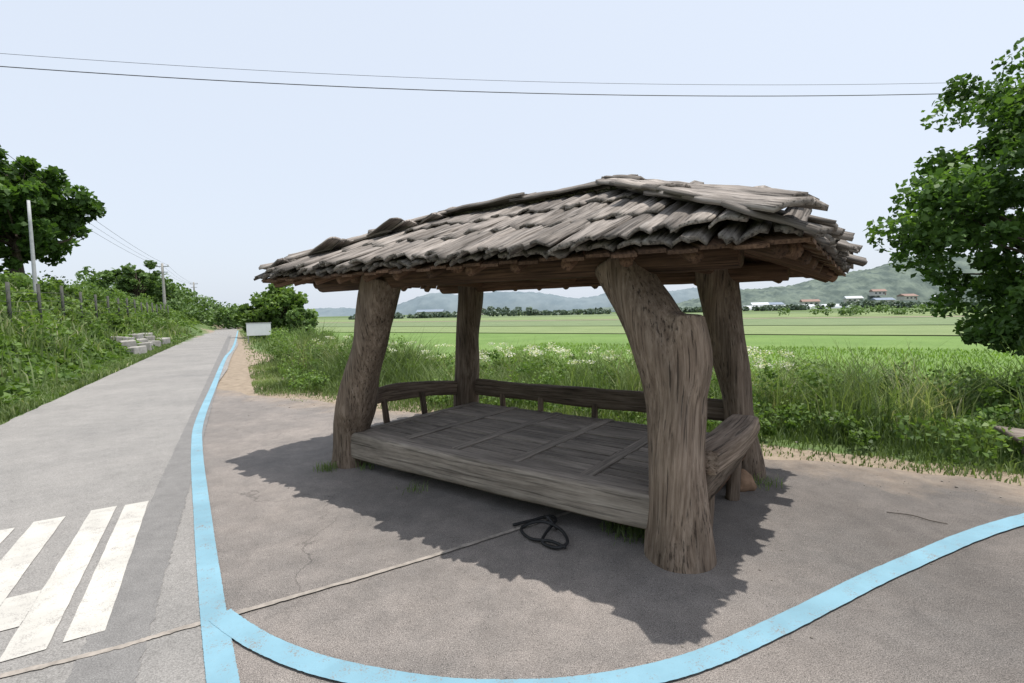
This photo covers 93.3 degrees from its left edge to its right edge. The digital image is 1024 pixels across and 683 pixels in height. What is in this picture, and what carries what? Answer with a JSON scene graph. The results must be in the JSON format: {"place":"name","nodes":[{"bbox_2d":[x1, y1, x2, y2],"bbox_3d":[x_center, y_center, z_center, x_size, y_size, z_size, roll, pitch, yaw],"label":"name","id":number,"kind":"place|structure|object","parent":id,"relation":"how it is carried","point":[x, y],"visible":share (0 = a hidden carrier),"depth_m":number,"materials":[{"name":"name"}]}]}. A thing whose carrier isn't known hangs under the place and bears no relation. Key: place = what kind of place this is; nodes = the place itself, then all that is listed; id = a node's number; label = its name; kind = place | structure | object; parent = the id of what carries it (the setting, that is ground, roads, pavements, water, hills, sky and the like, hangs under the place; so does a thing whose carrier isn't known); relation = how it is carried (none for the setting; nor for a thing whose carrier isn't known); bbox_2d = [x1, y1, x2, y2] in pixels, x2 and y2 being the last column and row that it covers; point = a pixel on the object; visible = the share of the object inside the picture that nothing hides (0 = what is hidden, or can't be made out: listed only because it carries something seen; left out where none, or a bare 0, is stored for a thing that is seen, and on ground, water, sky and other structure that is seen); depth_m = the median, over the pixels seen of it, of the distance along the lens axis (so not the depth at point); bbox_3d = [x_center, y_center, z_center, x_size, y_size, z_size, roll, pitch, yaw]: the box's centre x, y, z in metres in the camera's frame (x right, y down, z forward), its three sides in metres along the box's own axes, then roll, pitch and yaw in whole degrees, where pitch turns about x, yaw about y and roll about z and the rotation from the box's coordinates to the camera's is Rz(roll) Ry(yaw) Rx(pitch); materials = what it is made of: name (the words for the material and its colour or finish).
{"place":"outdoors","nodes":[
{"label":"outdoors","id":0,"kind":"place"},
{"bbox_2d":[0,327,237,682],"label":"road","id":1,"kind":"structure","parent":0,"point":[75,457],"depth_m":4.96,"materials":[{"name":"concrete"}]},
{"bbox_2d":[0,501,148,661],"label":"painted road lettering","id":2,"kind":"object","parent":1,"relation":"on","point":[35,631],"visible":1,"depth_m":2.98,"materials":[{"name":"white paint"}]},
{"bbox_2d":[65,336,230,682],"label":"asphalt strip","id":3,"kind":"object","parent":1,"relation":"on","point":[132,617],"visible":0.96,"depth_m":2.99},
{"bbox_2d":[191,330,239,682],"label":"blue lane line","id":4,"kind":"object","parent":1,"relation":"on","point":[220,664],"visible":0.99,"depth_m":3.03,"materials":[{"name":"paint"}]},
{"bbox_2d":[0,307,1023,486],"bbox_3d":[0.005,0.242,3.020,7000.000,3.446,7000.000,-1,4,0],"label":"ground","id":5,"kind":"structure","parent":0,"point":[235,376],"depth_m":11.17,"materials":[{"name":"soil"}]},
{"bbox_2d":[27,200,36,302],"bbox_3d":[-17.869,-3.087,18.022,0.144,4.292,0.144,-1,4,0],"label":"plain metal pole","id":6,"kind":"object","parent":5,"relation":"on","point":[33,265],"visible":0.69,"depth_m":17.96,"materials":[{"name":"metal"}]},
{"bbox_2d":[0,145,106,279],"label":"broadleaf tree","id":7,"kind":"object","parent":5,"relation":"on","point":[55,213],"visible":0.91,"depth_m":21.79,"materials":[{"name":"green plant"}]},
{"bbox_2d":[0,282,168,321],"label":"wire fence","id":8,"kind":"object","parent":5,"relation":"on","point":[8,298],"visible":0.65,"depth_m":18.93,"materials":[{"name":"grey metal"}]},
{"bbox_2d":[0,270,190,362],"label":"bank shrubs","id":9,"kind":"object","parent":5,"relation":"on","point":[22,280],"visible":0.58,"depth_m":20.90,"materials":[{"name":"green plant"}]},
{"bbox_2d":[0,275,191,387],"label":"bank grass","id":10,"kind":"structure","parent":5,"relation":"on","point":[41,341],"depth_m":15.45,"materials":[{"name":"green plant"}]},
{"bbox_2d":[0,334,196,424],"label":"roadside grass","id":11,"kind":"structure","parent":5,"relation":"on","point":[70,387],"depth_m":11.25,"materials":[{"name":"green plant"}]},
{"bbox_2d":[0,281,210,414],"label":"bank vines","id":12,"kind":"object","parent":5,"relation":"on","point":[64,375],"visible":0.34,"depth_m":15.66,"materials":[{"name":"green plant"}]},
{"bbox_2d":[99,260,160,300],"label":"broadleaf tree","id":13,"kind":"object","parent":5,"relation":"on","point":[132,280],"visible":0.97,"depth_m":58.57,"materials":[{"name":"green plant"}]},
{"bbox_2d":[111,333,169,353],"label":"concrete steps","id":14,"kind":"structure","parent":5,"relation":"on","point":[143,347],"depth_m":23.26,"materials":[{"name":"grey concrete"}]},
{"bbox_2d":[95,332,161,354],"bbox_3d":[-18.862,0.065,24.379,1.636,1.028,12.584,-3,4,-30],"label":"creeper on blocks","id":15,"kind":"object","parent":14,"relation":"on","point":[116,349],"visible":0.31,"depth_m":19.44,"materials":[{"name":"green plant"}]},
{"bbox_2d":[65,266,253,328],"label":"distant trees","id":16,"kind":"object","parent":5,"relation":"on","point":[183,299],"visible":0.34,"depth_m":65.85,"materials":[{"name":"green plant"}]},
{"bbox_2d":[155,263,168,306],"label":"utility pole","id":17,"kind":"object","parent":5,"relation":"on","point":[162,272],"visible":0.88,"depth_m":54.55,"materials":[{"name":"concrete"}]},
{"bbox_2d":[0,53,1023,282],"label":"power lines","id":18,"kind":"object","parent":17,"relation":"attached to","point":[408,89],"visible":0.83,"depth_m":13.21,"materials":[{"name":"metal"}]},
{"bbox_2d":[245,322,270,342],"bbox_3d":[-15.726,-0.388,30.039,1.420,1.565,0.130,-3,4,-28],"label":"notice board","id":19,"kind":"object","parent":5,"relation":"on","point":[254,329],"visible":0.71,"depth_m":29.95,"materials":[{"name":"metal"}]},
{"bbox_2d":[232,283,318,332],"bbox_3d":[-19.380,-2.474,39.679,5.540,5.202,5.186,-1,4,11],"label":"broadleaf tree","id":20,"kind":"object","parent":5,"relation":"on","point":[273,305],"visible":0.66,"depth_m":38.48,"materials":[{"name":"green plant"}]},
{"bbox_2d":[282,307,318,336],"bbox_3d":[-16.166,-1.208,36.961,2.638,2.855,3.076,-1,4,0],"label":"broadleaf tree","id":21,"kind":"object","parent":5,"relation":"on","point":[301,314],"visible":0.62,"depth_m":36.36,"materials":[{"name":"green plant"}]},
{"bbox_2d":[258,326,411,357],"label":"verge shrubs","id":22,"kind":"object","parent":5,"relation":"on","point":[280,331],"visible":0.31,"depth_m":21.46,"materials":[{"name":"green plant"}]},
{"bbox_2d":[312,335,797,369],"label":"wildflowers","id":23,"kind":"object","parent":5,"relation":"on","point":[575,363],"visible":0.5,"depth_m":9.82,"materials":[{"name":"white plant"}]},
{"bbox_2d":[254,174,867,573],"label":"wooden pavilion","id":24,"kind":"structure","parent":5,"relation":"on","point":[631,245],"depth_m":3.76,"materials":[{"name":"brown wood"}]},
{"bbox_2d":[202,389,1023,682],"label":"asphalt apron","id":25,"kind":"object","parent":5,"relation":"on","point":[516,604],"visible":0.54,"depth_m":2.93,"materials":[{"name":"grey asphalt"}]},
{"bbox_2d":[0,512,570,677],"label":"concrete joint","id":26,"kind":"object","parent":25,"relation":"on","point":[41,666],"visible":0.89,"depth_m":2.65,"materials":[{"name":"beige concrete"}]},
{"bbox_2d":[513,515,568,548],"bbox_3d":[0.247,1.343,3.445,0.333,0.072,0.497,-3,4,-22],"label":"rubber cable","id":27,"kind":"object","parent":25,"relation":"on","point":[550,522],"visible":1,"depth_m":3.45,"materials":[{"name":"black rubber"}]},
{"bbox_2d":[313,460,783,545],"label":"grass tufts","id":28,"kind":"object","parent":25,"relation":"on","point":[622,528],"visible":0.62,"depth_m":4.25,"materials":[{"name":"green plant"}]},
{"bbox_2d":[209,513,1023,682],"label":"blue lane line","id":29,"kind":"object","parent":25,"relation":"on","point":[234,625],"visible":1,"depth_m":2.31,"materials":[{"name":"paint"}]},
{"bbox_2d":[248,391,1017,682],"bbox_3d":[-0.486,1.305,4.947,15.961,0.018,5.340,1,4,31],"label":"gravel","id":30,"kind":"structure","parent":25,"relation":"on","point":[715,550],"depth_m":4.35,"materials":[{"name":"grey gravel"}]},
{"bbox_2d":[740,469,756,491],"bbox_3d":[2.031,1.240,4.268,0.224,0.219,0.186,-1,4,0],"label":"stone","id":31,"kind":"object","parent":25,"relation":"on","point":[748,483],"visible":0.48,"depth_m":4.19,"materials":[{"name":"brown stone"}]},
{"bbox_2d":[888,512,946,523],"bbox_3d":[3.017,1.310,3.605,0.349,0.011,0.032,2,5,42],"label":"fallen twig","id":32,"kind":"object","parent":25,"relation":"on","point":[916,516],"visible":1,"depth_m":3.61,"materials":[{"name":"brown wood"}]},
{"bbox_2d":[239,314,1023,484],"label":"tall grass","id":33,"kind":"structure","parent":5,"relation":"on","point":[270,377],"depth_m":6.92,"materials":[{"name":"green plant"}]},
{"bbox_2d":[266,334,1023,465],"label":"broadleaf weeds","id":34,"kind":"object","parent":5,"relation":"on","point":[767,428],"visible":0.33,"depth_m":6.63,"materials":[{"name":"green plant"}]},
{"bbox_2d":[272,330,1023,445],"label":"reed tussocks","id":35,"kind":"object","parent":5,"relation":"on","point":[859,393],"visible":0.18,"depth_m":6.71,"materials":[{"name":"green plant"}]},
{"bbox_2d":[822,304,841,308],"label":"greenhouse","id":36,"kind":"object","parent":5,"relation":"on","point":[837,306],"visible":0.18,"depth_m":325.72,"materials":[{"name":"white plastic"}]},
{"bbox_2d":[778,303,1003,315],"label":"field hedge","id":37,"kind":"object","parent":5,"relation":"on","point":[879,308],"visible":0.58,"depth_m":91.33,"materials":[{"name":"green plant"}]},
{"bbox_2d":[863,37,1023,355],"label":"broadleaf tree","id":38,"kind":"object","parent":5,"relation":"on","point":[970,199],"visible":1,"depth_m":7.11,"materials":[{"name":"green plant"}]},
{"bbox_2d":[871,367,1023,448],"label":"shrubs","id":39,"kind":"object","parent":5,"relation":"on","point":[990,410],"visible":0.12,"depth_m":6.23,"materials":[{"name":"green plant"}]},
{"bbox_2d":[993,426,1023,466],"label":"rock","id":40,"kind":"object","parent":5,"relation":"on","point":[1016,433],"visible":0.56,"depth_m":4.81,"materials":[{"name":"grey stone"}]},
{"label":"walls","id":41,"kind":"object","parent":5,"relation":"on","visible":0},
{"bbox_2d":[768,302,783,304],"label":"roof","id":42,"kind":"structure","parent":41,"relation":"on","point":[774,303],"depth_m":416.58,"materials":[{"name":"metal"}]},
{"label":"walls","id":43,"kind":"object","parent":5,"relation":"on","visible":0},
{"bbox_2d":[870,298,895,299],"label":"roof","id":44,"kind":"structure","parent":43,"relation":"on","point":[882,299],"depth_m":416.60,"materials":[{"name":"blue metal"}]},
{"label":"walls","id":45,"kind":"object","parent":5,"relation":"on","visible":0},
{"bbox_2d":[750,302,769,304],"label":"roof","id":46,"kind":"structure","parent":45,"relation":"on","point":[761,303],"depth_m":396.80,"materials":[{"name":"white metal"}]},
{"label":"walls","id":47,"kind":"object","parent":5,"relation":"on","visible":0},
{"bbox_2d":[416,309,444,311],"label":"roof","id":48,"kind":"structure","parent":47,"relation":"on","point":[437,310],"depth_m":416.56,"materials":[{"name":"metal"}]},
{"bbox_2d":[0,0,1023,309],"label":"sky","id":49,"kind":"structure","parent":0,"point":[216,182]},
{"bbox_2d":[305,287,740,316],"bbox_3d":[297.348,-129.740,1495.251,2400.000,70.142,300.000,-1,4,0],"label":"distant hills","id":50,"kind":"structure","parent":0,"point":[539,301],"depth_m":1390.07,"materials":[{"name":"green plant"}]},
{"bbox_2d":[317,311,908,319],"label":"rice field","id":51,"kind":"structure","parent":0,"point":[571,315],"depth_m":201.45,"materials":[{"name":"green plant"}]},
{"bbox_2d":[315,325,972,334],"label":"rice field","id":52,"kind":"structure","parent":0,"point":[891,330],"depth_m":44.63,"materials":[{"name":"green plant"}]},
{"bbox_2d":[316,317,980,326],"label":"rice field","id":53,"kind":"structure","parent":0,"point":[886,321],"depth_m":67.69,"materials":[{"name":"green plant"}]},
{"bbox_2d":[317,311,991,322],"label":"rice field","id":54,"kind":"structure","parent":0,"point":[744,316],"depth_m":119.92,"materials":[{"name":"green plant"}]},
{"bbox_2d":[348,297,994,319],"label":"distant tree line","id":55,"kind":"object","parent":54,"relation":"on","point":[517,311],"visible":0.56,"depth_m":235.25,"materials":[{"name":"green plant"}]},
{"bbox_2d":[315,332,1023,388],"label":"rice field","id":56,"kind":"structure","parent":0,"point":[826,341],"depth_m":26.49,"materials":[{"name":"green plant"}]},
{"bbox_2d":[587,254,1023,311],"bbox_3d":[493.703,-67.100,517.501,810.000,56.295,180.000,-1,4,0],"label":"wooded hill","id":57,"kind":"structure","parent":0,"point":[889,279],"depth_m":461.95,"materials":[{"name":"green plant"}]},
{"bbox_2d":[869,291,886,295],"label":"walls","id":58,"kind":"structure","parent":57,"relation":"on","point":[872,293],"depth_m":431.70,"materials":[{"name":"white paint"}]},
{"bbox_2d":[869,289,886,291],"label":"roof","id":59,"kind":"structure","parent":58,"relation":"on","point":[871,290],"depth_m":432.77,"materials":[{"name":"tile"}]},
{"bbox_2d":[800,301,819,304],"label":"walls","id":60,"kind":"structure","parent":0,"point":[803,303],"depth_m":420.54,"materials":[{"name":"beige paint"}]},
{"bbox_2d":[799,299,819,301],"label":"roof","id":61,"kind":"structure","parent":60,"relation":"on","point":[807,300],"depth_m":422.00,"materials":[{"name":"orange tile"}]},
{"bbox_2d":[843,298,862,302],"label":"walls","id":62,"kind":"structure","parent":0,"point":[846,300],"depth_m":420.92,"materials":[{"name":"white paint"}]},
{"bbox_2d":[843,296,862,298],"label":"roof","id":63,"kind":"structure","parent":62,"relation":"on","point":[845,297],"depth_m":422.31,"materials":[{"name":"white metal"}]},
{"bbox_2d":[897,296,917,299],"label":"walls","id":64,"kind":"structure","parent":0,"point":[901,297],"depth_m":417.40,"materials":[{"name":"white paint"}]},
{"bbox_2d":[897,294,918,295],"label":"roof","id":65,"kind":"structure","parent":64,"relation":"on","point":[907,295],"depth_m":418.82,"materials":[{"name":"tile"}]}
]}

